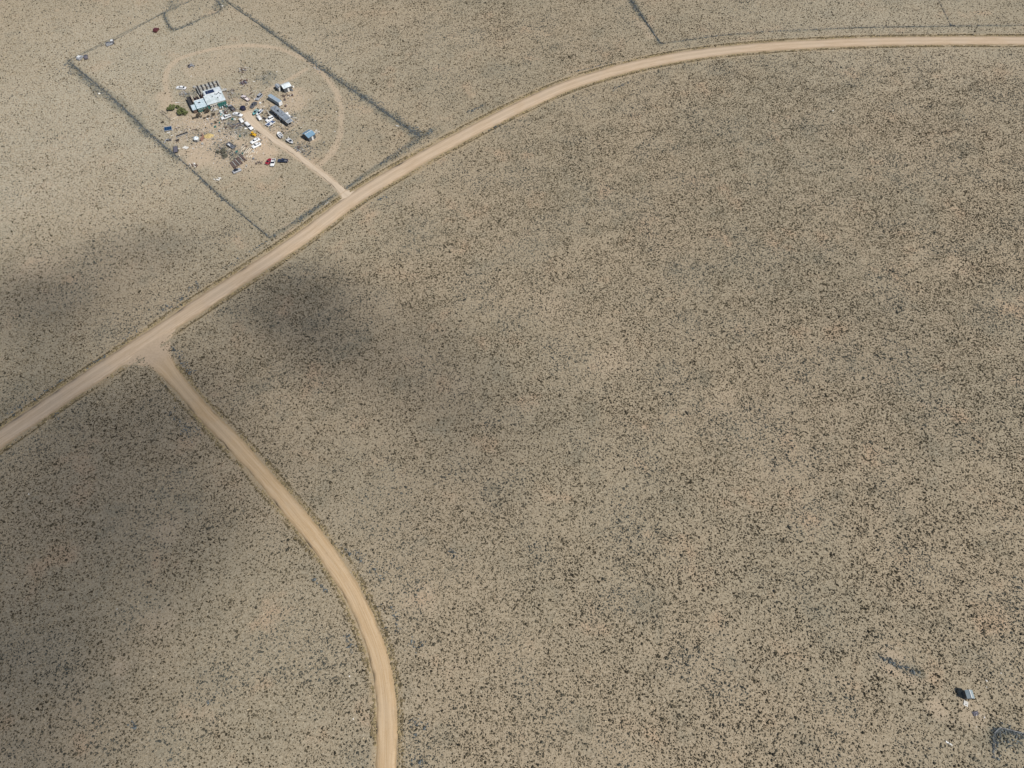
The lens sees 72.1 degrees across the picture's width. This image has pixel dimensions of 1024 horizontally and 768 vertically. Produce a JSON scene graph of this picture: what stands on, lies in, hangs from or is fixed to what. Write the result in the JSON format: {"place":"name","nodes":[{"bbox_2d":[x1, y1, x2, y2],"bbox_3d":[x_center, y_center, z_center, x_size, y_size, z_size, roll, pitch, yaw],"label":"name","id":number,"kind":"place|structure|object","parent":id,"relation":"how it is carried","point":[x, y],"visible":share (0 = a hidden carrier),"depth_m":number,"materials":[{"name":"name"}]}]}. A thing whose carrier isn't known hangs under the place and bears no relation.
{"place":"outdoors","nodes":[
{"label":"outdoors","id":0,"kind":"place"},
{"bbox_2d":[123,329,397,767],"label":"side road","id":1,"kind":"structure","parent":0,"point":[162,364],"depth_m":239.91,"materials":[{"name":"beige soil"}]},
{"bbox_2d":[239,110,354,200],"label":"track","id":2,"kind":"structure","parent":0,"point":[249,118],"depth_m":349.78,"materials":[{"name":"beige soil"}]},
{"bbox_2d":[0,0,1023,767],"bbox_3d":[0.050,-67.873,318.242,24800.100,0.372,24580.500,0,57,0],"label":"ground","id":3,"kind":"structure","parent":0,"point":[198,72],"depth_m":272.10,"materials":[{"name":"soil"}]},
{"bbox_2d":[76,55,83,60],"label":"wrecked van","id":4,"kind":"object","parent":3,"relation":"on","point":[79,58],"visible":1,"depth_m":390.26,"materials":[{"name":"silver metal"}]},
{"bbox_2d":[164,126,171,130],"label":"solar table","id":5,"kind":"object","parent":3,"relation":"on","point":[167,128],"visible":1,"depth_m":357.38,"materials":[{"name":"blue glass"}]},
{"bbox_2d":[69,61,269,236],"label":"fence","id":6,"kind":"object","parent":3,"relation":"on","point":[176,155],"visible":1,"depth_m":347.73,"materials":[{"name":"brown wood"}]},
{"bbox_2d":[166,104,174,109],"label":"tree","id":7,"kind":"object","parent":3,"relation":"on","point":[171,107],"visible":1,"depth_m":365.47,"materials":[{"name":"green plant"}]},
{"bbox_2d":[173,145,178,152],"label":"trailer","id":8,"kind":"object","parent":3,"relation":"on","point":[175,148],"visible":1,"depth_m":348.89,"materials":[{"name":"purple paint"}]},
{"bbox_2d":[176,86,186,89],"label":"parked car","id":9,"kind":"object","parent":3,"relation":"on","point":[181,87],"visible":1,"depth_m":375.77,"materials":[{"name":"white paint"}]},
{"bbox_2d":[176,107,187,114],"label":"tree","id":10,"kind":"object","parent":3,"relation":"on","point":[183,110],"visible":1,"depth_m":363.40,"materials":[{"name":"green plant"}]},
{"bbox_2d":[179,90,186,96],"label":"scrap pile","id":11,"kind":"object","parent":3,"relation":"on","point":[183,92],"visible":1,"depth_m":373.93,"materials":[{"name":"brown metal"}]},
{"bbox_2d":[186,80,229,112],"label":"house","id":12,"kind":"structure","parent":3,"relation":"on","point":[212,95],"depth_m":367.60,"materials":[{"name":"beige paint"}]},
{"bbox_2d":[204,133,213,137],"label":"straw heap","id":13,"kind":"object","parent":3,"relation":"on","point":[208,135],"visible":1,"depth_m":354.88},
{"bbox_2d":[215,147,225,152],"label":"dry bush","id":14,"kind":"object","parent":3,"relation":"on","point":[223,150],"visible":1,"depth_m":347.71,"materials":[{"name":"brown plant"}]},
{"bbox_2d":[220,114,231,119],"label":"pickup truck","id":15,"kind":"object","parent":3,"relation":"on","point":[225,116],"visible":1,"depth_m":362.18,"materials":[{"name":"white paint"}]},
{"bbox_2d":[226,142,235,148],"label":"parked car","id":16,"kind":"object","parent":3,"relation":"on","point":[231,145],"visible":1,"depth_m":350.44,"materials":[{"name":"grey metal"}]},
{"bbox_2d":[228,104,235,110],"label":"pickup truck","id":17,"kind":"object","parent":3,"relation":"on","point":[231,107],"visible":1,"depth_m":366.17,"materials":[{"name":"grey metal"}]},
{"bbox_2d":[227,121,238,126],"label":"scrap pile","id":18,"kind":"object","parent":3,"relation":"on","point":[234,124],"visible":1,"depth_m":359.46,"materials":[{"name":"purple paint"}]},
{"bbox_2d":[232,168,241,173],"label":"parked car","id":19,"kind":"object","parent":3,"relation":"on","point":[235,171],"visible":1,"depth_m":339.98,"materials":[{"name":"silver metal"}]},
{"bbox_2d":[232,112,242,116],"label":"parked car","id":20,"kind":"object","parent":3,"relation":"on","point":[238,114],"visible":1,"depth_m":363.46,"materials":[{"name":"white paint"}]},
{"bbox_2d":[234,66,251,72],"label":"scrap pile","id":21,"kind":"object","parent":3,"relation":"on","point":[241,69],"visible":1,"depth_m":385.53,"materials":[{"name":"metal"}]},
{"bbox_2d":[152,60,338,190],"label":"rubble","id":22,"kind":"object","parent":3,"relation":"on","point":[232,125],"visible":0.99,"depth_m":359.44,"materials":[{"name":"grey"}]},
{"bbox_2d":[241,95,249,100],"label":"pickup truck","id":23,"kind":"object","parent":3,"relation":"on","point":[244,97],"visible":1,"depth_m":370.65,"materials":[{"name":"white paint"}]},
{"bbox_2d":[244,122,253,129],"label":"pickup truck","id":24,"kind":"object","parent":3,"relation":"on","point":[248,125],"visible":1,"depth_m":357.84,"materials":[{"name":"white paint"}]},
{"bbox_2d":[249,101,257,107],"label":"parked car","id":25,"kind":"object","parent":3,"relation":"on","point":[253,104],"visible":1,"depth_m":367.62,"materials":[{"name":"grey paint"}]},
{"bbox_2d":[250,137,259,143],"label":"parked car","id":26,"kind":"object","parent":3,"relation":"on","point":[255,140],"visible":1,"depth_m":352.01,"materials":[{"name":"white paint"}]},
{"bbox_2d":[251,142,261,148],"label":"parked car","id":27,"kind":"object","parent":3,"relation":"on","point":[255,145],"visible":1,"depth_m":350.16,"materials":[{"name":"white paint"}]},
{"bbox_2d":[255,93,262,100],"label":"parked car","id":28,"kind":"object","parent":3,"relation":"on","point":[259,96],"visible":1,"depth_m":371.11,"materials":[{"name":"silver metal"}]},
{"bbox_2d":[265,158,272,164],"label":"parked car","id":29,"kind":"object","parent":3,"relation":"on","point":[268,162],"visible":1,"depth_m":343.37,"materials":[{"name":"red paint"}]},
{"bbox_2d":[265,115,273,121],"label":"parked car","id":30,"kind":"object","parent":3,"relation":"on","point":[269,118],"visible":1,"depth_m":361.26,"materials":[{"name":"white paint"}]},
{"bbox_2d":[265,120,275,126],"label":"parked car","id":31,"kind":"object","parent":3,"relation":"on","point":[269,123],"visible":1,"depth_m":359.75,"materials":[{"name":"white paint"}]},
{"bbox_2d":[270,158,275,166],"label":"pickup truck","id":32,"kind":"object","parent":3,"relation":"on","point":[272,163],"visible":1,"depth_m":342.56,"materials":[{"name":"white paint"}]},
{"bbox_2d":[268,94,282,105],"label":"cargo trailer","id":33,"kind":"object","parent":3,"relation":"on","point":[274,99],"visible":1,"depth_m":368.19,"materials":[{"name":"grey metal"}]},
{"bbox_2d":[275,83,281,90],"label":"shed","id":34,"kind":"structure","parent":3,"relation":"on","point":[277,86],"depth_m":374.66,"materials":[{"name":"grey paint"}]},
{"bbox_2d":[270,105,293,126],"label":"mobile home","id":35,"kind":"object","parent":3,"relation":"on","point":[281,115],"visible":1,"depth_m":360.27,"materials":[{"name":"grey paint"}]},
{"bbox_2d":[277,158,287,162],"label":"pickup truck","id":36,"kind":"object","parent":3,"relation":"on","point":[282,160],"visible":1,"depth_m":343.78,"materials":[{"name":"black metal"}]},
{"bbox_2d":[281,82,291,92],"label":"shed","id":37,"kind":"structure","parent":3,"relation":"on","point":[286,87],"depth_m":373.84,"materials":[{"name":"grey paint"}]},
{"bbox_2d":[302,129,315,141],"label":"shed","id":38,"kind":"structure","parent":3,"relation":"on","point":[309,135],"depth_m":352.35,"materials":[{"name":"grey paint"}]},
{"bbox_2d":[228,1,408,127],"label":"fence","id":39,"kind":"object","parent":3,"relation":"on","point":[314,64],"visible":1,"depth_m":379.21,"materials":[{"name":"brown wood"}]},
{"bbox_2d":[0,0,1023,767],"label":"sagebrush","id":40,"kind":"object","parent":3,"relation":"on","point":[770,302],"visible":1,"depth_m":273.21,"materials":[{"name":"green plant"}]},
{"bbox_2d":[0,0,1023,767],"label":"bunchgrass","id":41,"kind":"object","parent":3,"relation":"on","point":[462,296],"visible":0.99,"depth_m":277.17,"materials":[{"name":"plant"}]},
{"bbox_2d":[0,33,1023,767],"bbox_3d":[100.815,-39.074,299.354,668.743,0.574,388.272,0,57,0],"label":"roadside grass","id":42,"kind":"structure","parent":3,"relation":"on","point":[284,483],"depth_m":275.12,"materials":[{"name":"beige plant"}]},
{"bbox_2d":[5,0,1023,767],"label":"tumbleweeds","id":43,"kind":"object","parent":3,"relation":"on","point":[359,560],"visible":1,"depth_m":351.64,"materials":[{"name":"brown plant"}]},
{"bbox_2d":[661,23,1012,42],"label":"fence","id":44,"kind":"object","parent":3,"relation":"on","point":[844,26],"visible":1,"depth_m":407.40,"materials":[{"name":"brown wood"}]},
{"bbox_2d":[961,690,974,698],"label":"shed","id":45,"kind":"structure","parent":3,"relation":"on","point":[967,694],"depth_m":211.01,"materials":[{"name":"grey paint"}]},
{"bbox_2d":[993,727,1023,745],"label":"fence","id":46,"kind":"object","parent":3,"relation":"on","point":[1007,729],"visible":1,"depth_m":206.99,"materials":[{"name":"grey wood"}]},
{"bbox_2d":[0,36,1023,448],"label":"road","id":47,"kind":"structure","parent":0,"point":[94,374],"depth_m":335.48,"materials":[{"name":"beige soil"}]}
]}

